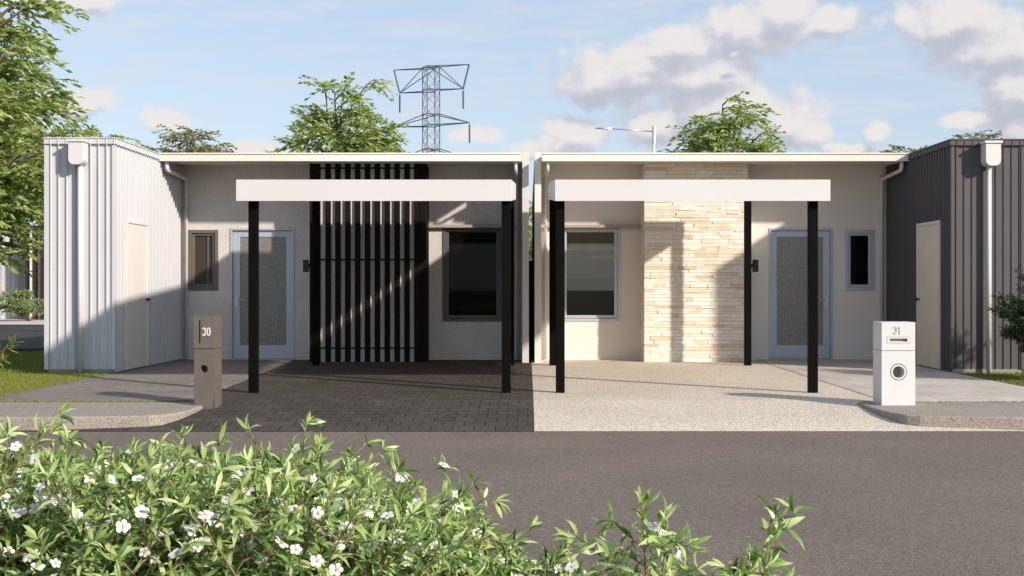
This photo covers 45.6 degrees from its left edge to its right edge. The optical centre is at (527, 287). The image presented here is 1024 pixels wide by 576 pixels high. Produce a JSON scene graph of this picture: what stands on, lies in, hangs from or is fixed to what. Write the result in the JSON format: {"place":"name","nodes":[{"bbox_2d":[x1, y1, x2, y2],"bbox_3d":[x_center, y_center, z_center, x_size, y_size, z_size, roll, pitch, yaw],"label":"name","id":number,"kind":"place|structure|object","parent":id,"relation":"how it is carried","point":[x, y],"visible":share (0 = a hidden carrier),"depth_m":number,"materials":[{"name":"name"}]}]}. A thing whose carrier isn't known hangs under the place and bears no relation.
{"place":"outdoors","nodes":[
{"label":"outdoors","id":0,"kind":"place"},
{"bbox_2d":[0,325,43,347],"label":"back road","id":1,"kind":"structure","parent":0,"point":[30,336],"depth_m":30.64,"materials":[{"name":"grey asphalt"}]},
{"bbox_2d":[0,319,43,324],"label":"back footpath","id":2,"kind":"structure","parent":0,"point":[18,322],"depth_m":41.34,"materials":[{"name":"grey concrete"}]},
{"bbox_2d":[0,290,13,309],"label":"garden shrub","id":3,"kind":"object","parent":2,"relation":"on","point":[4,293],"visible":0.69,"depth_m":43.11,"materials":[{"name":"green plant"}]},
{"bbox_2d":[0,288,43,320],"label":"garden shrub","id":4,"kind":"object","parent":2,"relation":"on","point":[20,307],"visible":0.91,"depth_m":42.76,"materials":[{"name":"green plant"}]},
{"bbox_2d":[0,224,43,319],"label":"neighbouring house","id":5,"kind":"structure","parent":2,"relation":"on","point":[9,279],"depth_m":45.00,"materials":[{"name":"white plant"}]},
{"bbox_2d":[0,359,293,401],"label":"path","id":6,"kind":"structure","parent":0,"point":[170,381],"depth_m":14.94,"materials":[{"name":"grey concrete"}]},
{"bbox_2d":[14,358,533,430],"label":"driveway","id":7,"kind":"structure","parent":0,"point":[448,395],"depth_m":12.94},
{"bbox_2d":[194,315,221,408],"bbox_3d":[-3.285,0.762,12.506,0.210,0.955,0.308,0,0,0],"label":"letterbox","id":8,"kind":"object","parent":7,"relation":"on","point":[207,363],"visible":0.99,"depth_m":12.36,"materials":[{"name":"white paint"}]},
{"bbox_2d":[236,180,515,392],"bbox_3d":[-1.748,-0.200,16.270,3.125,2.820,5.140,0,0,0],"label":"carport","id":9,"kind":"object","parent":7,"relation":"on","point":[253,193],"visible":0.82,"depth_m":13.70,"materials":[{"name":"white metal"}]},
{"bbox_2d":[0,431,1023,575],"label":"road","id":10,"kind":"structure","parent":0,"point":[916,503],"depth_m":8.19,"materials":[{"name":"grey asphalt"}]},
{"bbox_2d":[0,350,1023,401],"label":"lawn","id":11,"kind":"structure","parent":0,"point":[531,355],"depth_m":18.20,"materials":[{"name":"plant"}]},
{"bbox_2d":[0,335,22,367],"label":"spiky shrub","id":12,"kind":"object","parent":11,"relation":"on","point":[1,355],"visible":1,"depth_m":12.98,"materials":[{"name":"green plant"}]},
{"bbox_2d":[0,348,43,351],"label":"back kerb","id":13,"kind":"structure","parent":11,"relation":"on","point":[28,349],"depth_m":22.90,"materials":[{"name":"grey concrete"}]},
{"bbox_2d":[0,0,92,276],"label":"broadleaf tree","id":14,"kind":"object","parent":11,"relation":"on","point":[22,180],"visible":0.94,"depth_m":22.53,"materials":[{"name":"green plant"}]},
{"bbox_2d":[6,116,143,227],"bbox_3d":[-12.717,-1.742,32.788,4.920,6.084,5.093,0,0,0],"label":"broadleaf tree","id":15,"kind":"object","parent":11,"relation":"on","point":[92,131],"visible":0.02,"depth_m":32.79,"materials":[{"name":"green plant"}]},
{"bbox_2d":[138,124,238,152],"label":"distant tree","id":16,"kind":"object","parent":11,"relation":"on","point":[188,134],"visible":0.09,"depth_m":59.58,"materials":[{"name":"green plant"}]},
{"bbox_2d":[42,137,528,374],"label":"house","id":17,"kind":"structure","parent":11,"relation":"on","point":[145,256],"depth_m":19.61,"materials":[{"name":"white"}]},
{"bbox_2d":[125,220,149,369],"bbox_3d":[-5.708,0.097,17.865,0.105,2.145,0.970,0,0,0],"label":"utility door","id":18,"kind":"structure","parent":17,"relation":"in","point":[137,299],"depth_m":17.82,"materials":[{"name":"beige paint"}]},
{"bbox_2d":[188,230,217,290],"bbox_3d":[-5.380,-0.460,20.244,0.500,1.007,0.112,0,0,0],"label":"window","id":19,"kind":"structure","parent":17,"relation":"in","point":[202,244],"depth_m":20.22,"materials":[{"name":"brown glass"}]},
{"bbox_2d":[230,228,293,358],"bbox_3d":[-4.400,0.100,20.231,1.060,2.180,0.139,0,0,0],"label":"front door","id":20,"kind":"structure","parent":17,"relation":"in","point":[276,245],"depth_m":20.25,"materials":[{"name":"grey glass"}]},
{"bbox_2d":[303,260,309,271],"bbox_3d":[-3.584,-0.362,19.905,0.161,0.200,0.090,0,0,0],"label":"wall light","id":21,"kind":"object","parent":17,"relation":"attached to","point":[306,265],"visible":0.73,"depth_m":19.86,"materials":[{"name":"black metal"}]},
{"bbox_2d":[442,228,501,321],"bbox_3d":[-0.917,-0.216,20.244,0.995,1.545,0.112,0,0,0],"label":"window","id":22,"kind":"structure","parent":17,"relation":"in","point":[471,257],"depth_m":20.25,"materials":[{"name":"black glass"}]},
{"bbox_2d":[264,71,410,152],"bbox_3d":[-5.387,-2.396,34.933,4.199,7.387,4.322,0,0,0],"label":"broadleaf tree","id":23,"kind":"object","parent":11,"relation":"on","point":[314,127],"visible":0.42,"depth_m":34.52,"materials":[{"name":"green plant"}]},
{"bbox_2d":[529,200,531,260],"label":"broadleaf tree","id":24,"kind":"object","parent":11,"relation":"on","point":[530,235],"visible":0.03,"depth_m":43.15,"materials":[{"name":"green plant"}]},
{"bbox_2d":[529,261,532,353],"bbox_3d":[0.059,0.350,22.020,0.082,1.680,0.040,0,0,0],"label":"fence","id":25,"kind":"object","parent":11,"relation":"on","point":[530,307],"visible":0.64,"depth_m":22.00,"materials":[{"name":"black metal"}]},
{"bbox_2d":[595,126,655,152],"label":"street lamp","id":26,"kind":"object","parent":11,"relation":"on","point":[653,131],"visible":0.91,"depth_m":41.95,"materials":[{"name":"white metal"}]},
{"bbox_2d":[657,91,787,152],"bbox_3d":[5.867,-2.245,36.063,4.134,7.090,3.911,0,0,-20],"label":"broadleaf tree","id":27,"kind":"object","parent":11,"relation":"on","point":[708,132],"visible":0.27,"depth_m":35.29,"materials":[{"name":"green plant"}]},
{"bbox_2d":[532,139,1023,373],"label":"house","id":28,"kind":"structure","parent":11,"relation":"on","point":[929,241],"depth_m":19.60,"materials":[{"name":"beige paint"}]},
{"bbox_2d":[565,228,620,321],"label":"window","id":29,"kind":"structure","parent":28,"relation":"in","point":[592,255],"depth_m":20.90,"materials":[{"name":"grey glass"}]},
{"bbox_2d":[751,260,757,271],"bbox_3d":[3.654,-0.362,19.905,0.207,0.200,0.090,0,0,0],"label":"wall light","id":30,"kind":"object","parent":28,"relation":"attached to","point":[754,265],"visible":0.77,"depth_m":19.86,"materials":[{"name":"black metal"}]},
{"bbox_2d":[769,228,832,358],"bbox_3d":[4.520,0.100,20.231,1.060,2.180,0.139,0,0,0],"label":"front door","id":31,"kind":"structure","parent":28,"relation":"in","point":[787,246],"depth_m":20.25,"materials":[{"name":"grey glass"}]},
{"bbox_2d":[845,230,874,290],"bbox_3d":[5.500,-0.460,20.244,0.500,1.007,0.112,0,0,0],"label":"window","id":32,"kind":"structure","parent":28,"relation":"in","point":[859,244],"depth_m":20.22,"materials":[{"name":"silver metal"}]},
{"bbox_2d":[915,220,940,368],"bbox_3d":[5.908,0.097,18.025,0.105,2.145,1.030,0,0,0],"label":"utility door","id":33,"kind":"structure","parent":28,"relation":"in","point":[928,234],"depth_m":18.02,"materials":[{"name":"beige paint"}]},
{"bbox_2d":[878,144,927,152],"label":"distant tree","id":34,"kind":"object","parent":11,"relation":"on","point":[900,148],"depth_m":61.31,"materials":[{"name":"green plant"}]},
{"bbox_2d":[943,129,1002,138],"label":"distant tree","id":35,"kind":"object","parent":11,"relation":"on","point":[994,135],"visible":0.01,"depth_m":63.41,"materials":[{"name":"green plant"}]},
{"bbox_2d":[985,265,1023,352],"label":"shrub","id":36,"kind":"object","parent":11,"relation":"on","point":[1014,313],"visible":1,"depth_m":15.55,"materials":[{"name":"green plant"}]},
{"bbox_2d":[0,0,1023,252],"label":"sky","id":37,"kind":"structure","parent":0,"point":[840,76],"materials":[{"name":"blue"}]},
{"bbox_2d":[531,358,1023,430],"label":"driveway","id":38,"kind":"structure","parent":0,"point":[619,395],"depth_m":12.94,"materials":[{"name":"beige concrete"}]},
{"bbox_2d":[548,180,829,392],"bbox_3d":[1.867,-0.200,16.270,3.125,2.820,5.140,0,0,0],"label":"carport","id":39,"kind":"object","parent":38,"relation":"on","point":[812,193],"visible":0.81,"depth_m":13.82,"materials":[{"name":"white metal"}]},
{"bbox_2d":[754,359,1023,401],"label":"path","id":40,"kind":"structure","parent":0,"point":[931,384],"depth_m":15.42,"materials":[{"name":"grey concrete"}]},
{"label":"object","id":41,"kind":"structure","parent":0,"visible":0},
{"bbox_2d":[0,403,86,575],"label":"flowering shrub","id":42,"kind":"object","parent":41,"relation":"on","point":[14,515],"visible":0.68,"depth_m":3.63,"materials":[{"name":"green plant"}]},
{"bbox_2d":[0,430,122,532],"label":"flowering shrub","id":43,"kind":"object","parent":41,"relation":"on","point":[23,447],"depth_m":4.39,"materials":[{"name":"green plant"}]},
{"bbox_2d":[0,419,223,575],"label":"flowering shrub","id":44,"kind":"object","parent":41,"relation":"on","point":[33,465],"visible":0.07,"depth_m":4.06,"materials":[{"name":"green plant"}]},
{"bbox_2d":[6,420,290,575],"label":"flowering shrub","id":45,"kind":"object","parent":41,"relation":"on","point":[152,525],"visible":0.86,"depth_m":3.35,"materials":[{"name":"green plant"}]},
{"bbox_2d":[97,423,290,563],"bbox_3d":[-1.251,0.836,4.413,0.968,0.713,1.113,0,0,0],"label":"flowering shrub","id":46,"kind":"object","parent":41,"relation":"on","point":[182,462],"visible":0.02,"depth_m":4.30,"materials":[{"name":"green plant"}]},
{"bbox_2d":[100,411,414,573],"bbox_3d":[-0.917,0.810,4.284,1.062,0.766,1.101,0,0,0],"label":"flowering shrub","id":47,"kind":"object","parent":41,"relation":"on","point":[319,444],"visible":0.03,"depth_m":4.37,"materials":[{"name":"green plant"}]},
{"bbox_2d":[83,445,537,575],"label":"flowering shrub","id":48,"kind":"object","parent":41,"relation":"on","point":[290,552],"visible":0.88,"depth_m":3.36,"materials":[{"name":"green plant"}]},
{"bbox_2d":[185,414,506,575],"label":"flowering shrub","id":49,"kind":"object","parent":41,"relation":"on","point":[462,491],"visible":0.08,"depth_m":3.94,"materials":[{"name":"green plant"}]},
{"bbox_2d":[315,450,596,575],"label":"flowering shrub","id":50,"kind":"object","parent":41,"relation":"on","point":[575,565],"visible":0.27,"depth_m":3.94,"materials":[{"name":"green plant"}]},
{"bbox_2d":[452,529,640,575],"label":"flowering shrub","id":51,"kind":"object","parent":41,"relation":"on","point":[521,570],"visible":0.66,"depth_m":3.87,"materials":[{"name":"green plant"}]},
{"bbox_2d":[550,484,712,575],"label":"flowering shrub","id":52,"kind":"object","parent":41,"relation":"on","point":[648,538],"visible":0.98,"depth_m":4.06,"materials":[{"name":"green plant"}]},
{"bbox_2d":[675,492,812,575],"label":"flowering shrub","id":53,"kind":"object","parent":41,"relation":"on","point":[754,559],"visible":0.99,"depth_m":4.07,"materials":[{"name":"green plant"}]},
{"label":"ground","id":54,"kind":"structure","parent":0,"visible":0},
{"bbox_2d":[0,402,202,430],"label":"kerb","id":55,"kind":"structure","parent":54,"relation":"on","point":[84,415],"depth_m":11.57,"materials":[{"name":"concrete"}]},
{"bbox_2d":[393,64,469,152],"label":"lattice tower","id":56,"kind":"structure","parent":54,"relation":"on","point":[433,68],"depth_m":119.67,"materials":[{"name":"grey metal"}]},
{"bbox_2d":[857,402,1023,429],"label":"kerb","id":57,"kind":"structure","parent":54,"relation":"on","point":[994,415],"depth_m":11.56,"materials":[{"name":"concrete"}]},
{"bbox_2d":[873,321,914,404],"bbox_3d":[3.758,0.793,12.511,0.340,0.893,0.319,0,0,0],"label":"letterbox","id":58,"kind":"object","parent":57,"relation":"on","point":[893,363],"visible":0.99,"depth_m":12.36,"materials":[{"name":"white paint"}]}
]}

